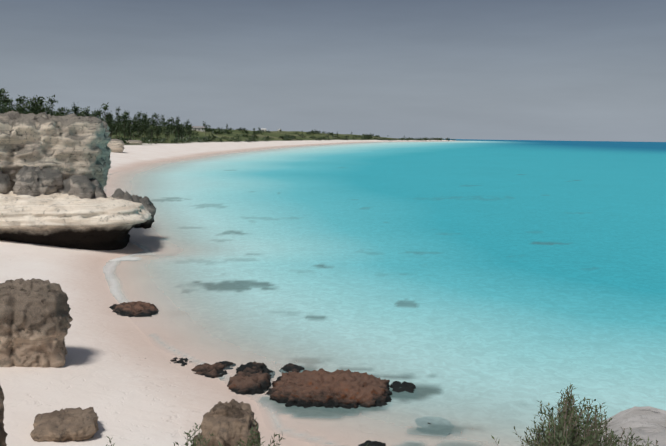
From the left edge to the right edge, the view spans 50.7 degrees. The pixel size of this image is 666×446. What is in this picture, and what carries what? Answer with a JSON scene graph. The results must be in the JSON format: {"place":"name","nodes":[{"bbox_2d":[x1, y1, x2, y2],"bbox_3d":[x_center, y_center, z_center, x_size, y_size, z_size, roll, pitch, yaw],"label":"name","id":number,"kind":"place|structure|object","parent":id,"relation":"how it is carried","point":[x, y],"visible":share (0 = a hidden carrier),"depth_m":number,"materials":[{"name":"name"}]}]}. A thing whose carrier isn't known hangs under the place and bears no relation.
{"place":"outdoors","nodes":[
{"label":"outdoors","id":0,"kind":"place"},
{"bbox_2d":[0,124,530,445],"bbox_3d":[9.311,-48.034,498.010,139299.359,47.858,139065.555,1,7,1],"label":"ground","id":1,"kind":"structure","parent":0,"point":[119,383],"depth_m":18.97,"materials":[{"name":"beige sand"}]},
{"bbox_2d":[0,88,6,113],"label":"tree","id":2,"kind":"object","parent":1,"relation":"on","point":[1,92],"visible":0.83,"depth_m":192.43,"materials":[{"name":"green plant"}]},
{"bbox_2d":[0,385,7,445],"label":"rock","id":3,"kind":"object","parent":1,"relation":"on","point":[3,434],"visible":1,"depth_m":10.00,"materials":[{"name":"stone"}]},
{"bbox_2d":[0,88,16,113],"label":"tree","id":4,"kind":"object","parent":1,"relation":"on","point":[5,100],"visible":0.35,"depth_m":214.81,"materials":[{"name":"green plant"}]},
{"bbox_2d":[16,95,31,113],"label":"tree","id":5,"kind":"object","parent":1,"relation":"on","point":[20,99],"visible":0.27,"depth_m":254.94,"materials":[{"name":"green plant"}]},
{"bbox_2d":[15,96,32,112],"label":"tree","id":6,"kind":"object","parent":1,"relation":"on","point":[24,104],"visible":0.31,"depth_m":273.40,"materials":[{"name":"green plant"}]},
{"bbox_2d":[21,97,41,114],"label":"tree","id":7,"kind":"object","parent":1,"relation":"on","point":[33,105],"visible":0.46,"depth_m":244.09,"materials":[{"name":"green plant"}]},
{"bbox_2d":[0,278,72,367],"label":"boulder","id":8,"kind":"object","parent":1,"relation":"on","point":[36,318],"visible":0.88,"depth_m":16.70,"materials":[{"name":"stone"}]},
{"bbox_2d":[34,95,54,114],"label":"tree","id":9,"kind":"object","parent":1,"relation":"on","point":[41,101],"visible":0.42,"depth_m":249.73,"materials":[{"name":"green plant"}]},
{"bbox_2d":[40,103,56,114],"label":"tree","id":10,"kind":"object","parent":1,"relation":"on","point":[45,110],"visible":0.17,"depth_m":243.81,"materials":[{"name":"green plant"}]},
{"bbox_2d":[46,94,58,115],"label":"tree","id":11,"kind":"object","parent":1,"relation":"on","point":[49,107],"visible":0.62,"depth_m":235.01,"materials":[{"name":"green plant"}]},
{"bbox_2d":[30,407,98,441],"bbox_3d":[-4.975,3.897,13.100,1.163,0.765,1.100,-1,7,-17],"label":"sand rock","id":12,"kind":"object","parent":1,"relation":"on","point":[72,424],"visible":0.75,"depth_m":12.84,"materials":[{"name":"stone"}]},
{"bbox_2d":[71,102,79,114],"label":"tree","id":13,"kind":"object","parent":1,"relation":"on","point":[75,107],"visible":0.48,"depth_m":361.14,"materials":[{"name":"green plant"}]},
{"bbox_2d":[0,191,151,250],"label":"cliff rock","id":14,"kind":"object","parent":1,"relation":"on","point":[57,219],"visible":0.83,"depth_m":35.64,"materials":[{"name":"stone"}]},
{"bbox_2d":[0,110,110,189],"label":"rock cliff","id":15,"kind":"structure","parent":14,"relation":"on","point":[67,146],"depth_m":39.67,"materials":[{"name":"stone"}]},
{"bbox_2d":[0,165,155,228],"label":"rock","id":16,"kind":"object","parent":14,"relation":"on","point":[33,181],"visible":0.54,"depth_m":38.93,"materials":[{"name":"stone"}]},
{"bbox_2d":[81,106,95,116],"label":"tree","id":17,"kind":"object","parent":1,"relation":"on","point":[87,112],"visible":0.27,"depth_m":264.46,"materials":[{"name":"green plant"}]},
{"bbox_2d":[98,102,114,132],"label":"tree","id":18,"kind":"object","parent":1,"relation":"on","point":[105,109],"visible":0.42,"depth_m":285.83,"materials":[{"name":"green plant"}]},
{"bbox_2d":[106,119,120,135],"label":"tree","id":19,"kind":"object","parent":1,"relation":"on","point":[112,129],"visible":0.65,"depth_m":309.53,"materials":[{"name":"green plant"}]},
{"bbox_2d":[107,139,124,152],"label":"boulder","id":20,"kind":"object","parent":1,"relation":"on","point":[115,145],"visible":0.29,"depth_m":184.67,"materials":[{"name":"stone"}]},
{"bbox_2d":[109,120,122,138],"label":"tree","id":21,"kind":"object","parent":1,"relation":"on","point":[116,124],"visible":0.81,"depth_m":321.91,"materials":[{"name":"green plant"}]},
{"bbox_2d":[113,106,123,120],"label":"tree","id":22,"kind":"object","parent":1,"relation":"on","point":[117,110],"visible":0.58,"depth_m":487.98,"materials":[{"name":"green plant"}]},
{"bbox_2d":[118,112,132,139],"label":"tree","id":23,"kind":"object","parent":1,"relation":"on","point":[121,127],"visible":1,"depth_m":307.30,"materials":[{"name":"green plant"}]},
{"bbox_2d":[124,118,136,139],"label":"tree","id":24,"kind":"object","parent":1,"relation":"on","point":[130,127],"visible":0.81,"depth_m":314.06,"materials":[{"name":"green plant"}]},
{"bbox_2d":[125,140,141,144],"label":"crag rock","id":25,"kind":"object","parent":1,"relation":"on","point":[137,142],"visible":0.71,"depth_m":285.88,"materials":[{"name":"stone"}]},
{"bbox_2d":[109,301,158,316],"bbox_3d":[-7.093,3.205,24.939,1.796,0.874,1.830,-1,7,-16],"label":"tide rock","id":26,"kind":"object","parent":1,"relation":"on","point":[137,309],"visible":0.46,"depth_m":24.59,"materials":[{"name":"brown stone"}]},
{"bbox_2d":[133,111,144,133],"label":"tree","id":27,"kind":"object","parent":1,"relation":"on","point":[136,123],"visible":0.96,"depth_m":406.08,"materials":[{"name":"green plant"}]},
{"bbox_2d":[140,112,149,135],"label":"tree","id":28,"kind":"object","parent":1,"relation":"on","point":[145,116],"visible":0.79,"depth_m":417.07,"materials":[{"name":"green plant"}]},
{"bbox_2d":[143,119,153,136],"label":"tree","id":29,"kind":"object","parent":1,"relation":"on","point":[148,125],"visible":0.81,"depth_m":356.83,"materials":[{"name":"green plant"}]},
{"bbox_2d":[146,126,153,143],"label":"tree","id":30,"kind":"object","parent":1,"relation":"on","point":[150,133],"visible":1,"depth_m":299.55,"materials":[{"name":"green plant"}]},
{"bbox_2d":[147,138,163,143],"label":"scrub","id":31,"kind":"object","parent":1,"relation":"on","point":[156,141],"visible":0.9,"depth_m":311.56,"materials":[{"name":"green plant"}]},
{"bbox_2d":[149,113,163,136],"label":"tree","id":32,"kind":"object","parent":1,"relation":"on","point":[159,126],"visible":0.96,"depth_m":357.28,"materials":[{"name":"green plant"}]},
{"bbox_2d":[171,137,183,143],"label":"scrub","id":33,"kind":"object","parent":1,"relation":"on","point":[177,139],"visible":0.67,"depth_m":350.71,"materials":[{"name":"green plant"}]},
{"bbox_2d":[164,357,191,365],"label":"shore rock","id":34,"kind":"object","parent":1,"relation":"on","point":[181,361],"visible":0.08,"depth_m":19.31,"materials":[{"name":"black stone"}]},
{"bbox_2d":[174,119,182,138],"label":"tree","id":35,"kind":"object","parent":1,"relation":"on","point":[176,127],"visible":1,"depth_m":418.00,"materials":[{"name":"green plant"}]},
{"bbox_2d":[174,124,187,136],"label":"tree","id":36,"kind":"object","parent":1,"relation":"on","point":[182,131],"visible":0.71,"depth_m":424.55,"materials":[{"name":"green plant"}]},
{"bbox_2d":[186,124,193,137],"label":"tree","id":37,"kind":"object","parent":1,"relation":"on","point":[189,132],"visible":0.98,"depth_m":438.89,"materials":[{"name":"green plant"}]},
{"bbox_2d":[174,423,213,445],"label":"shrub","id":38,"kind":"object","parent":1,"relation":"on","point":[193,439],"visible":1,"depth_m":4.79,"materials":[{"name":"green plant"}]},
{"bbox_2d":[191,126,204,130],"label":"house","id":39,"kind":"structure","parent":1,"relation":"on","point":[197,128],"depth_m":696.24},
{"bbox_2d":[202,121,209,133],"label":"tree","id":40,"kind":"object","parent":1,"relation":"on","point":[205,128],"visible":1,"depth_m":528.34,"materials":[{"name":"green plant"}]},
{"bbox_2d":[191,363,226,377],"bbox_3d":[-3.314,4.102,18.641,1.076,0.653,1.362,1,7,1],"label":"shore rock","id":41,"kind":"object","parent":1,"relation":"on","point":[215,370],"visible":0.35,"depth_m":18.53,"materials":[{"name":"brown stone"}]},
{"bbox_2d":[214,361,235,369],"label":"reef rock","id":42,"kind":"object","parent":1,"relation":"on","point":[227,365],"visible":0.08,"depth_m":19.17,"materials":[{"name":"grey stone"}]},
{"bbox_2d":[194,399,259,445],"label":"outcrop rock","id":43,"kind":"object","parent":1,"relation":"on","point":[231,423],"visible":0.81,"depth_m":10.96,"materials":[{"name":"stone"}]},
{"bbox_2d":[227,371,271,394],"bbox_3d":[-2.120,4.186,17.680,1.173,0.749,1.435,1,7,1],"label":"shore rock","id":44,"kind":"object","parent":1,"relation":"on","point":[243,383],"visible":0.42,"depth_m":17.35,"materials":[{"name":"brown stone"}]},
{"bbox_2d":[218,419,283,445],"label":"shrub","id":45,"kind":"object","parent":1,"relation":"on","point":[256,439],"visible":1,"depth_m":4.65,"materials":[{"name":"green plant"}]},
{"bbox_2d":[236,361,266,373],"bbox_3d":[-2.158,4.077,18.806,0.927,0.623,1.076,1,7,1],"label":"shore rock","id":46,"kind":"object","parent":1,"relation":"on","point":[252,367],"visible":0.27,"depth_m":18.70,"materials":[{"name":"stone"}]},
{"bbox_2d":[262,368,274,378],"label":"reef rock","id":47,"kind":"object","parent":1,"relation":"on","point":[267,370],"visible":0.08,"depth_m":18.64,"materials":[{"name":"grey stone"}]},
{"bbox_2d":[279,363,304,372],"bbox_3d":[-1.089,4.063,19.037,0.753,0.499,0.806,1,7,1],"label":"reef rock","id":48,"kind":"object","parent":1,"relation":"on","point":[291,367],"visible":0.46,"depth_m":18.92,"materials":[{"name":"grey stone"}]},
{"bbox_2d":[265,368,391,408],"bbox_3d":[-0.100,4.250,17.290,3.122,1.093,2.254,1,7,1],"label":"reef rock","id":49,"kind":"object","parent":1,"relation":"on","point":[337,388],"visible":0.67,"depth_m":16.70,"materials":[{"name":"brown stone"}]},
{"bbox_2d":[358,440,385,445],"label":"reef rock","id":50,"kind":"object","parent":1,"relation":"on","point":[373,443],"visible":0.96,"depth_m":14.31,"materials":[{"name":"black stone"}]},
{"bbox_2d":[390,381,415,392],"bbox_3d":[1.745,4.278,17.708,0.779,0.493,0.955,1,7,1],"label":"reef rock","id":51,"kind":"object","parent":1,"relation":"on","point":[409,387],"visible":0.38,"depth_m":17.62,"materials":[{"name":"grey stone"}]},
{"bbox_2d":[580,406,665,445],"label":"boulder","id":52,"kind":"object","parent":1,"relation":"on","point":[644,423],"visible":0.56,"depth_m":11.15,"materials":[{"name":"grey stone"}]},
{"bbox_2d":[491,383,658,445],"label":"bush","id":53,"kind":"object","parent":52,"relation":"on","point":[568,427],"visible":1,"depth_m":3.43,"materials":[{"name":"green plant"}]},
{"bbox_2d":[0,0,665,141],"label":"sky","id":54,"kind":"structure","parent":0,"point":[553,70],"materials":[{"name":"grey"}]},
{"bbox_2d":[103,139,665,445],"bbox_3d":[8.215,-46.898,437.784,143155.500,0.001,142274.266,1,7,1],"label":"sea","id":55,"kind":"structure","parent":0,"point":[499,288],"depth_m":33.55,"materials":[{"name":"liquid"}]}
]}

